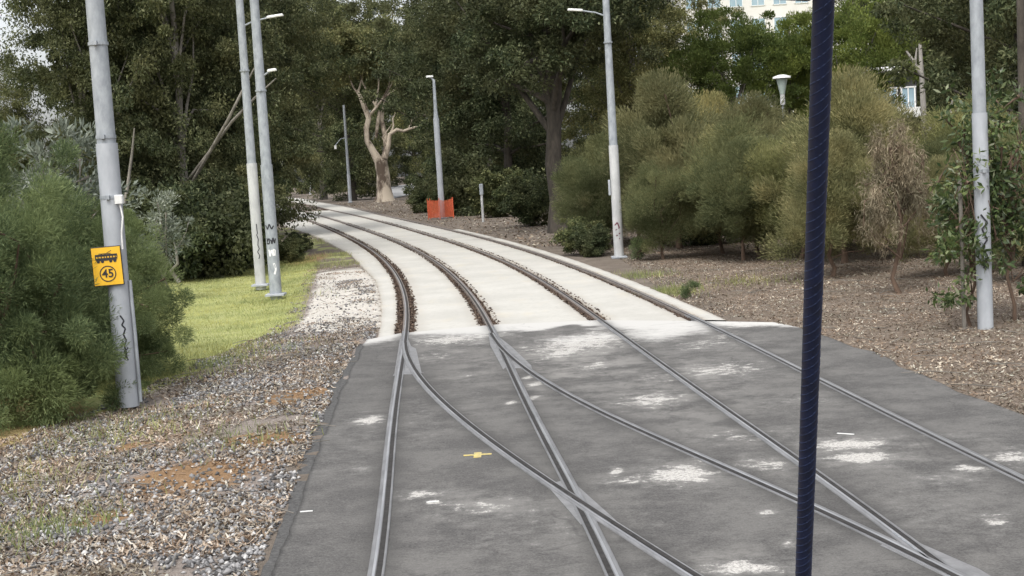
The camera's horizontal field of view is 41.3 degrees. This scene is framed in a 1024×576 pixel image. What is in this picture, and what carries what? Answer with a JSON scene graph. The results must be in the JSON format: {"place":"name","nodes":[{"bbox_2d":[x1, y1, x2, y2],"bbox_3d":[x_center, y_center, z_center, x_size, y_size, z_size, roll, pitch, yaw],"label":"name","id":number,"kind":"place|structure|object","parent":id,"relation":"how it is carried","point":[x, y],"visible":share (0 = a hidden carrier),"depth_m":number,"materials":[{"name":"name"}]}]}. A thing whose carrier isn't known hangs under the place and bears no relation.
{"place":"outdoors","nodes":[
{"label":"outdoors","id":0,"kind":"place"},
{"bbox_2d":[0,278,377,575],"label":"gravel","id":1,"kind":"structure","parent":0,"point":[241,558],"depth_m":12.26,"materials":[{"name":"gravel"}]},
{"bbox_2d":[79,256,318,400],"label":"lawn grass","id":2,"kind":"structure","parent":0,"point":[260,322],"depth_m":29.55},
{"bbox_2d":[0,0,659,182],"label":"sky","id":3,"kind":"structure","parent":0,"point":[2,24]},
{"bbox_2d":[0,169,1023,575],"bbox_3d":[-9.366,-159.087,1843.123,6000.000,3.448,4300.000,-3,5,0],"label":"ground","id":4,"kind":"structure","parent":0,"point":[606,261],"depth_m":22.55,"materials":[{"name":"gravel"}]},
{"bbox_2d":[0,56,59,178],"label":"broadleaf tree","id":5,"kind":"object","parent":4,"relation":"on","point":[18,105],"visible":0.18,"depth_m":65.16,"materials":[{"name":"green plant"}]},
{"bbox_2d":[0,119,103,388],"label":"wattle bush","id":6,"kind":"object","parent":4,"relation":"on","point":[63,149],"visible":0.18,"depth_m":18.99,"materials":[{"name":"green plant"}]},
{"bbox_2d":[13,178,104,377],"bbox_3d":[-6.932,-0.109,20.751,2.246,3.209,3.284,-5,5,-22],"label":"wattle bush","id":7,"kind":"object","parent":4,"relation":"on","point":[96,201],"visible":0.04,"depth_m":20.34,"materials":[{"name":"green plant"}]},
{"bbox_2d":[0,170,130,436],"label":"wattle bush","id":8,"kind":"object","parent":4,"relation":"on","point":[24,328],"visible":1,"depth_m":16.40,"materials":[{"name":"green plant"}]},
{"bbox_2d":[0,113,145,251],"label":"silver bush","id":9,"kind":"object","parent":4,"relation":"on","point":[87,141],"visible":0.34,"depth_m":21.06,"materials":[{"name":"grey plant"}]},
{"bbox_2d":[0,0,183,210],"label":"broadleaf tree","id":10,"kind":"object","parent":4,"relation":"on","point":[63,41],"visible":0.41,"depth_m":42.21,"materials":[{"name":"green plant"}]},
{"bbox_2d":[85,0,142,407],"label":"line pole","id":11,"kind":"object","parent":4,"relation":"on","point":[111,195],"visible":0.98,"depth_m":16.92,"materials":[{"name":"metal"}]},
{"bbox_2d":[90,245,124,286],"bbox_3d":[-5.038,-0.273,16.933,0.370,0.490,0.032,-5,5,-6],"label":"speed sign","id":12,"kind":"object","parent":11,"relation":"attached to","point":[108,269],"visible":1,"depth_m":16.92,"materials":[{"name":"yellow metal"}]},
{"bbox_2d":[99,379,137,411],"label":"shrub","id":13,"kind":"object","parent":4,"relation":"on","point":[113,398],"visible":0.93,"depth_m":17.08,"materials":[{"name":"green plant"}]},
{"bbox_2d":[55,203,196,389],"bbox_3d":[-5.619,0.104,19.493,1.953,2.790,2.856,-7,6,-36],"label":"wattle bush","id":14,"kind":"object","parent":4,"relation":"on","point":[153,339],"visible":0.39,"depth_m":19.07,"materials":[{"name":"green plant"}]},
{"bbox_2d":[36,0,254,192],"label":"broadleaf tree","id":15,"kind":"object","parent":4,"relation":"on","point":[231,27],"visible":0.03,"depth_m":47.19,"materials":[{"name":"green plant"}]},
{"bbox_2d":[128,185,194,284],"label":"silver bush","id":16,"kind":"object","parent":4,"relation":"on","point":[173,230],"visible":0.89,"depth_m":33.01,"materials":[{"name":"green plant"}]},
{"bbox_2d":[35,0,296,223],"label":"broadleaf tree","id":17,"kind":"object","parent":4,"relation":"on","point":[175,65],"visible":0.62,"depth_m":44.17,"materials":[{"name":"green plant"}]},
{"bbox_2d":[123,183,222,281],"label":"dark bush","id":18,"kind":"object","parent":4,"relation":"on","point":[198,234],"visible":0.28,"depth_m":39.29,"materials":[{"name":"green plant"}]},
{"bbox_2d":[0,264,378,575],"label":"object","id":19,"kind":"object","parent":4,"relation":"on","point":[151,543],"visible":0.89,"depth_m":13.44,"materials":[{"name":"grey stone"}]},
{"bbox_2d":[140,175,267,278],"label":"dark bush","id":20,"kind":"object","parent":4,"relation":"on","point":[234,229],"visible":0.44,"depth_m":40.58,"materials":[{"name":"green plant"}]},
{"bbox_2d":[118,0,321,245],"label":"broadleaf tree","id":21,"kind":"object","parent":4,"relation":"on","point":[288,177],"visible":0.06,"depth_m":48.71,"materials":[{"name":"green plant"}]},
{"bbox_2d":[192,68,253,180],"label":"bare stem","id":22,"kind":"object","parent":4,"relation":"on","point":[216,139],"visible":0.38,"depth_m":41.32,"materials":[{"name":"brown plant"}]},
{"bbox_2d":[236,0,283,289],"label":"line pole","id":23,"kind":"object","parent":4,"relation":"on","point":[256,230],"visible":0.96,"depth_m":34.72,"materials":[{"name":"metal"}]},
{"bbox_2d":[250,0,286,299],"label":"line pole","id":24,"kind":"object","parent":4,"relation":"on","point":[274,275],"visible":0.98,"depth_m":31.44,"materials":[{"name":"metal"}]},
{"bbox_2d":[227,0,325,193],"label":"broadleaf tree","id":25,"kind":"object","parent":4,"relation":"on","point":[301,163],"visible":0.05,"depth_m":69.10,"materials":[{"name":"green plant"}]},
{"bbox_2d":[211,0,359,220],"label":"broadleaf tree","id":26,"kind":"object","parent":4,"relation":"on","point":[286,8],"visible":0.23,"depth_m":64.77,"materials":[{"name":"green plant"}]},
{"bbox_2d":[278,234,308,263],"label":"dark bush","id":27,"kind":"object","parent":4,"relation":"on","point":[289,251],"visible":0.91,"depth_m":45.78,"materials":[{"name":"green plant"}]},
{"bbox_2d":[258,0,356,218],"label":"fig tree","id":28,"kind":"object","parent":4,"relation":"on","point":[309,79],"visible":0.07,"depth_m":94.38,"materials":[{"name":"green plant"}]},
{"bbox_2d":[261,344,362,575],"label":"tar shoulder","id":29,"kind":"object","parent":4,"relation":"on","point":[294,502],"visible":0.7,"depth_m":12.23},
{"bbox_2d":[285,0,375,199],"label":"broadleaf tree","id":30,"kind":"object","parent":4,"relation":"on","point":[316,157],"visible":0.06,"depth_m":187.34,"materials":[{"name":"green plant"}]},
{"bbox_2d":[279,217,397,337],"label":"concrete slab","id":31,"kind":"structure","parent":4,"relation":"on","point":[374,269],"depth_m":39.43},
{"bbox_2d":[274,0,424,200],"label":"broadleaf tree","id":32,"kind":"object","parent":4,"relation":"on","point":[362,168],"visible":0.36,"depth_m":162.31,"materials":[{"name":"green plant"}]},
{"bbox_2d":[297,216,409,575],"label":"tram rail","id":33,"kind":"object","parent":4,"relation":"on","point":[378,554],"visible":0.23,"depth_m":12.58,"materials":[{"name":"metal"}]},
{"bbox_2d":[304,2,427,201],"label":"pale gum tree","id":34,"kind":"object","parent":4,"relation":"on","point":[350,39],"visible":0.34,"depth_m":143.52,"materials":[{"name":"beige plant"}]},
{"bbox_2d":[281,209,479,331],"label":"concrete slab","id":35,"kind":"structure","parent":4,"relation":"on","point":[440,302],"depth_m":31.70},
{"bbox_2d":[345,0,418,186],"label":"broadleaf tree","id":36,"kind":"object","parent":4,"relation":"on","point":[397,121],"visible":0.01,"depth_m":324.90,"materials":[{"name":"green plant"}]},
{"bbox_2d":[0,227,800,562],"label":"weeds","id":37,"kind":"object","parent":4,"relation":"on","point":[670,291],"visible":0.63,"depth_m":15.32,"materials":[{"name":"green plant"}]},
{"bbox_2d":[370,99,434,186],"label":"broadleaf tree","id":38,"kind":"object","parent":4,"relation":"on","point":[404,168],"visible":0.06,"depth_m":346.42,"materials":[{"name":"green plant"}]},
{"bbox_2d":[401,175,436,212],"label":"dark bush","id":39,"kind":"object","parent":4,"relation":"on","point":[417,195],"visible":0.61,"depth_m":93.83,"materials":[{"name":"green plant"}]},
{"bbox_2d":[394,91,445,174],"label":"broadleaf tree","id":40,"kind":"object","parent":4,"relation":"on","point":[419,158],"visible":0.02,"depth_m":257.67,"materials":[{"name":"green plant"}]},
{"bbox_2d":[426,75,446,218],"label":"line pole","id":41,"kind":"object","parent":4,"relation":"on","point":[438,158],"visible":0.93,"depth_m":78.86,"materials":[{"name":"metal"}]},
{"bbox_2d":[427,197,453,219],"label":"safety barrier","id":42,"kind":"object","parent":4,"relation":"on","point":[439,206],"visible":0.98,"depth_m":78.92,"materials":[{"name":"orange plastic"}]},
{"bbox_2d":[351,0,545,184],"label":"broadleaf tree","id":43,"kind":"object","parent":4,"relation":"on","point":[385,42],"visible":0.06,"depth_m":125.58,"materials":[{"name":"green plant"}]},
{"bbox_2d":[309,210,588,323],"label":"concrete slab","id":44,"kind":"structure","parent":4,"relation":"on","point":[510,295],"depth_m":32.08,"materials":[{"name":"concrete"}]},
{"bbox_2d":[370,0,542,184],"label":"broadleaf tree","id":45,"kind":"object","parent":4,"relation":"on","point":[385,73],"visible":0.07,"depth_m":114.79,"materials":[{"name":"green plant"}]},
{"bbox_2d":[425,164,488,215],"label":"dark bush","id":46,"kind":"object","parent":4,"relation":"on","point":[446,197],"visible":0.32,"depth_m":82.94,"materials":[{"name":"green plant"}]},
{"bbox_2d":[292,208,623,575],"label":"tram rail","id":47,"kind":"object","parent":4,"relation":"on","point":[601,547],"visible":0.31,"depth_m":12.63,"materials":[{"name":"metal"}]},
{"bbox_2d":[375,0,578,192],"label":"broadleaf tree","id":48,"kind":"object","parent":4,"relation":"on","point":[409,35],"visible":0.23,"depth_m":87.56,"materials":[{"name":"green plant"}]},
{"bbox_2d":[288,198,687,320],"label":"concrete slab","id":49,"kind":"structure","parent":4,"relation":"on","point":[610,302],"depth_m":31.60,"materials":[{"name":"concrete"}]},
{"bbox_2d":[416,0,568,185],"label":"broadleaf tree","id":50,"kind":"object","parent":4,"relation":"on","point":[453,145],"depth_m":101.84,"materials":[{"name":"green plant"}]},
{"bbox_2d":[463,165,529,217],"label":"dark bush","id":51,"kind":"object","parent":4,"relation":"on","point":[494,195],"visible":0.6,"depth_m":75.49,"materials":[{"name":"green plant"}]},
{"bbox_2d":[305,208,690,333],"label":"rubble in rail slots","id":52,"kind":"object","parent":4,"relation":"on","point":[400,315],"visible":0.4,"depth_m":30.47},
{"bbox_2d":[403,0,605,216],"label":"broadleaf tree","id":53,"kind":"object","parent":4,"relation":"on","point":[489,121],"visible":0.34,"depth_m":82.80,"materials":[{"name":"green plant"}]},
{"bbox_2d":[0,253,1023,575],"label":"twigs","id":54,"kind":"object","parent":4,"relation":"on","point":[268,361],"visible":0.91,"depth_m":16.12,"materials":[{"name":"wood"}]},
{"bbox_2d":[496,173,549,225],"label":"dark bush","id":55,"kind":"object","parent":4,"relation":"on","point":[527,206],"visible":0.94,"depth_m":61.14,"materials":[{"name":"green plant"}]},
{"bbox_2d":[435,0,676,232],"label":"fig tree","id":56,"kind":"object","parent":4,"relation":"on","point":[541,34],"visible":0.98,"depth_m":52.41,"materials":[{"name":"green plant"}]},
{"bbox_2d":[549,215,612,255],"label":"dark bush","id":57,"kind":"object","parent":4,"relation":"on","point":[567,243],"visible":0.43,"depth_m":39.88,"materials":[{"name":"green plant"}]},
{"bbox_2d":[548,142,625,234],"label":"feathery shrub","id":58,"kind":"object","parent":4,"relation":"on","point":[568,179],"visible":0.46,"depth_m":42.52,"materials":[{"name":"green plant"}]},
{"bbox_2d":[540,32,635,163],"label":"broadleaf tree","id":59,"kind":"object","parent":4,"relation":"on","point":[575,81],"visible":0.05,"depth_m":98.10,"materials":[{"name":"green plant"}]},
{"bbox_2d":[455,229,725,320],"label":"concrete slab","id":60,"kind":"structure","parent":4,"relation":"on","point":[690,309],"depth_m":29.11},
{"bbox_2d":[568,223,612,257],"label":"dark bush","id":61,"kind":"object","parent":4,"relation":"on","point":[590,243],"visible":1,"depth_m":38.77,"materials":[{"name":"green plant"}]},
{"bbox_2d":[567,0,626,258],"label":"line pole","id":62,"kind":"object","parent":4,"relation":"on","point":[614,190],"visible":0.94,"depth_m":37.30,"materials":[{"name":"metal"}]},
{"bbox_2d":[559,121,636,233],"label":"feathery shrub","id":63,"kind":"object","parent":4,"relation":"on","point":[594,144],"visible":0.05,"depth_m":44.09,"materials":[{"name":"green plant"}]},
{"bbox_2d":[570,120,677,246],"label":"feathery shrub","id":64,"kind":"object","parent":4,"relation":"on","point":[580,200],"visible":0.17,"depth_m":41.96,"materials":[{"name":"green plant"}]},
{"bbox_2d":[294,202,955,575],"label":"tram rail","id":65,"kind":"object","parent":4,"relation":"on","point":[868,511],"visible":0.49,"depth_m":13.03,"materials":[{"name":"metal"}]},
{"bbox_2d":[561,0,722,164],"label":"broadleaf tree","id":66,"kind":"object","parent":4,"relation":"on","point":[623,56],"visible":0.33,"depth_m":58.56,"materials":[{"name":"green plant"}]},
{"bbox_2d":[271,320,1023,575],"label":"asphalt crossing","id":67,"kind":"object","parent":4,"relation":"on","point":[494,513],"visible":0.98,"depth_m":11.83,"materials":[{"name":"asphalt"}]},
{"bbox_2d":[489,336,531,368],"bbox_3d":[-0.071,0.921,19.642,0.387,0.034,3.847,-4,5,-4],"label":"switch plate","id":68,"kind":"object","parent":67,"relation":"on","point":[509,348],"visible":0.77,"depth_m":19.27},
{"bbox_2d":[401,342,702,575],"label":"tram rail","id":69,"kind":"object","parent":67,"relation":"on","point":[427,387],"visible":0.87,"depth_m":11.14,"materials":[{"name":"metal"}]},
{"bbox_2d":[550,481,614,524],"bbox_3d":[0.518,1.674,10.611,0.266,0.034,1.468,-4,5,-9],"label":"crossing plate","id":70,"kind":"object","parent":67,"relation":"on","point":[568,505],"visible":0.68,"depth_m":10.48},
{"bbox_2d":[488,333,966,575],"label":"tram rail","id":71,"kind":"object","parent":67,"relation":"on","point":[502,347],"visible":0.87,"depth_m":11.03,"materials":[{"name":"metal"}]},
{"bbox_2d":[880,539,989,575],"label":"crossing plate","id":72,"kind":"object","parent":67,"relation":"on","point":[963,567],"visible":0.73,"depth_m":8.45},
{"bbox_2d":[286,197,1023,483],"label":"tram rail","id":73,"kind":"object","parent":4,"relation":"on","point":[998,467],"visible":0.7,"depth_m":15.37,"materials":[{"name":"metal"}]},
{"bbox_2d":[619,153,704,259],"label":"feathery shrub","id":74,"kind":"object","parent":4,"relation":"on","point":[651,218],"visible":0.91,"depth_m":35.70,"materials":[{"name":"green plant"}]},
{"bbox_2d":[599,66,726,248],"bbox_3d":[4.629,-3.750,39.949,4.204,5.564,5.975,-4,5,-5],"label":"feathery shrub","id":75,"kind":"object","parent":4,"relation":"on","point":[666,106],"visible":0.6,"depth_m":39.16,"materials":[{"name":"green plant"}]},
{"bbox_2d":[340,200,1023,414],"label":"leaf litter","id":76,"kind":"object","parent":4,"relation":"on","point":[1018,320],"visible":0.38,"depth_m":24.04,"materials":[{"name":"brown plant"}]},
{"bbox_2d":[624,0,750,127],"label":"broadleaf tree","id":77,"kind":"object","parent":4,"relation":"on","point":[690,20],"visible":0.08,"depth_m":68.51,"materials":[{"name":"green plant"}]},
{"bbox_2d":[659,220,735,245],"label":"dark bush","id":78,"kind":"object","parent":4,"relation":"on","point":[693,241],"visible":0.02,"depth_m":40.78,"materials":[{"name":"green plant"}]},
{"bbox_2d":[668,122,753,253],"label":"feathery shrub","id":79,"kind":"object","parent":4,"relation":"on","point":[720,241],"visible":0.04,"depth_m":36.67,"materials":[{"name":"green plant"}]},
{"bbox_2d":[683,88,747,130],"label":"feathery shrub","id":80,"kind":"object","parent":4,"relation":"on","point":[714,99],"visible":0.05,"depth_m":45.31,"materials":[{"name":"green plant"}]},
{"bbox_2d":[654,5,808,121],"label":"round tree","id":81,"kind":"object","parent":4,"relation":"on","point":[703,53],"visible":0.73,"depth_m":58.73,"materials":[{"name":"green plant"}]},
{"bbox_2d":[684,124,780,260],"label":"feathery shrub","id":82,"kind":"object","parent":4,"relation":"on","point":[725,202],"visible":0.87,"depth_m":33.25,"materials":[{"name":"green plant"}]},
{"bbox_2d":[677,104,805,256],"bbox_3d":[6.382,-2.726,35.001,3.884,4.126,3.329,-1,6,28],"label":"feathery shrub","id":83,"kind":"object","parent":4,"relation":"on","point":[719,136],"visible":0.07,"depth_m":34.62,"materials":[{"name":"green plant"}]},
{"bbox_2d":[694,89,788,239],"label":"feathery shrub","id":84,"kind":"object","parent":4,"relation":"on","point":[760,105],"visible":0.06,"depth_m":40.17,"materials":[{"name":"green plant"}]},
{"bbox_2d":[663,0,868,103],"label":"office block","id":85,"kind":"structure","parent":4,"relation":"on","point":[754,9],"depth_m":148.06,"materials":[{"name":"white glass"}]},
{"bbox_2d":[733,119,808,258],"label":"feathery shrub","id":86,"kind":"object","parent":4,"relation":"on","point":[769,168],"visible":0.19,"depth_m":32.62,"materials":[{"name":"green plant"}]},
{"bbox_2d":[736,10,833,124],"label":"round tree","id":87,"kind":"object","parent":4,"relation":"on","point":[786,27],"visible":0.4,"depth_m":59.75,"materials":[{"name":"green plant"}]},
{"bbox_2d":[754,128,889,276],"bbox_3d":[6.538,-1.711,27.878,3.430,3.194,2.414,-8,6,-40],"label":"feathery shrub","id":88,"kind":"object","parent":4,"relation":"on","point":[840,209],"visible":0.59,"depth_m":27.54,"materials":[{"name":"green plant"}]},
{"bbox_2d":[749,63,922,263],"bbox_3d":[7.638,-2.771,30.857,3.581,4.740,5.090,-5,5,-15],"label":"feathery shrub","id":89,"kind":"object","parent":4,"relation":"on","point":[855,109],"visible":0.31,"depth_m":30.33,"materials":[{"name":"green plant"}]},
{"bbox_2d":[783,0,929,118],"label":"round tree","id":90,"kind":"object","parent":4,"relation":"on","point":[850,53],"visible":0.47,"depth_m":58.44,"materials":[{"name":"green plant"}]},
{"bbox_2d":[830,66,920,122],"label":"pavilion","id":91,"kind":"structure","parent":4,"relation":"on","point":[910,90],"depth_m":75.42,"materials":[{"name":"white glass"}]},
{"bbox_2d":[851,117,944,293],"bbox_3d":[6.795,-1.389,24.115,1.682,3.319,1.451,-7,6,-34],"label":"dead shrub","id":92,"kind":"object","parent":4,"relation":"on","point":[897,181],"visible":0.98,"depth_m":23.90,"materials":[{"name":"brown plant"}]},
{"bbox_2d":[839,0,967,139],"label":"broadleaf tree","id":93,"kind":"object","parent":4,"relation":"on","point":[917,84],"visible":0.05,"depth_m":81.55,"materials":[{"name":"green plant"}]},
{"bbox_2d":[877,96,933,144],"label":"feathery shrub","id":94,"kind":"object","parent":4,"relation":"on","point":[916,128],"visible":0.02,"depth_m":37.31,"materials":[{"name":"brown plant"}]},
{"bbox_2d":[906,44,962,141],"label":"slim bare tree","id":95,"kind":"object","parent":4,"relation":"on","point":[922,95],"visible":0.27,"depth_m":43.59,"materials":[{"name":"brown plant"}]},
{"bbox_2d":[869,0,1017,129],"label":"broadleaf tree","id":96,"kind":"object","parent":4,"relation":"on","point":[1005,11],"visible":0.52,"depth_m":37.39,"materials":[{"name":"green plant"}]},
{"bbox_2d":[885,154,1007,276],"bbox_3d":[8.358,-1.378,26.090,2.656,2.473,1.868,-3,5,2],"label":"feathery shrub","id":97,"kind":"object","parent":4,"relation":"on","point":[933,166],"visible":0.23,"depth_m":25.95,"materials":[{"name":"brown plant"}]},
{"bbox_2d":[881,0,1011,138],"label":"broadleaf tree","id":98,"kind":"object","parent":4,"relation":"on","point":[912,24],"visible":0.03,"depth_m":58.61,"materials":[{"name":"green plant"}]},
{"bbox_2d":[879,0,1017,131],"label":"broadleaf tree","id":99,"kind":"object","parent":4,"relation":"on","point":[932,101],"visible":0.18,"depth_m":46.00,"materials":[{"name":"green plant"}]},
{"bbox_2d":[902,130,1012,254],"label":"feathery shrub","id":100,"kind":"object","parent":4,"relation":"on","point":[933,150],"visible":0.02,"depth_m":29.98,"materials":[{"name":"green plant"}]},
{"bbox_2d":[913,85,1018,159],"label":"feathery shrub","id":101,"kind":"object","parent":4,"relation":"on","point":[938,124],"visible":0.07,"depth_m":33.16,"materials":[{"name":"green plant"}]},
{"bbox_2d":[921,102,1023,326],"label":"leafy sapling","id":102,"kind":"object","parent":4,"relation":"on","point":[968,217],"visible":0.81,"depth_m":18.96,"materials":[{"name":"green plant"}]},
{"bbox_2d":[922,65,1023,320],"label":"leafy sapling","id":103,"kind":"object","parent":4,"relation":"on","point":[1009,177],"visible":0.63,"depth_m":19.48,"materials":[{"name":"green plant"}]},
{"bbox_2d":[958,0,993,329],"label":"line pole","id":104,"kind":"object","parent":4,"relation":"on","point":[981,203],"visible":0.81,"depth_m":18.82,"materials":[{"name":"metal"}]},
{"bbox_2d":[959,141,1023,269],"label":"feathery shrub","id":105,"kind":"object","parent":4,"relation":"on","point":[1021,250],"visible":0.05,"depth_m":24.09,"materials":[{"name":"green plant"}]},
{"bbox_2d":[1016,0,1023,265],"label":"tree trunk","id":106,"kind":"object","parent":4,"relation":"on","point":[1020,32],"visible":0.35,"depth_m":26.70,"materials":[{"name":"brown plant"}]},
{"bbox_2d":[788,0,834,575],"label":"rope","id":107,"kind":"object","parent":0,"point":[822,27],"visible":1,"depth_m":1.15,"materials":[{"name":"blue fabric"}]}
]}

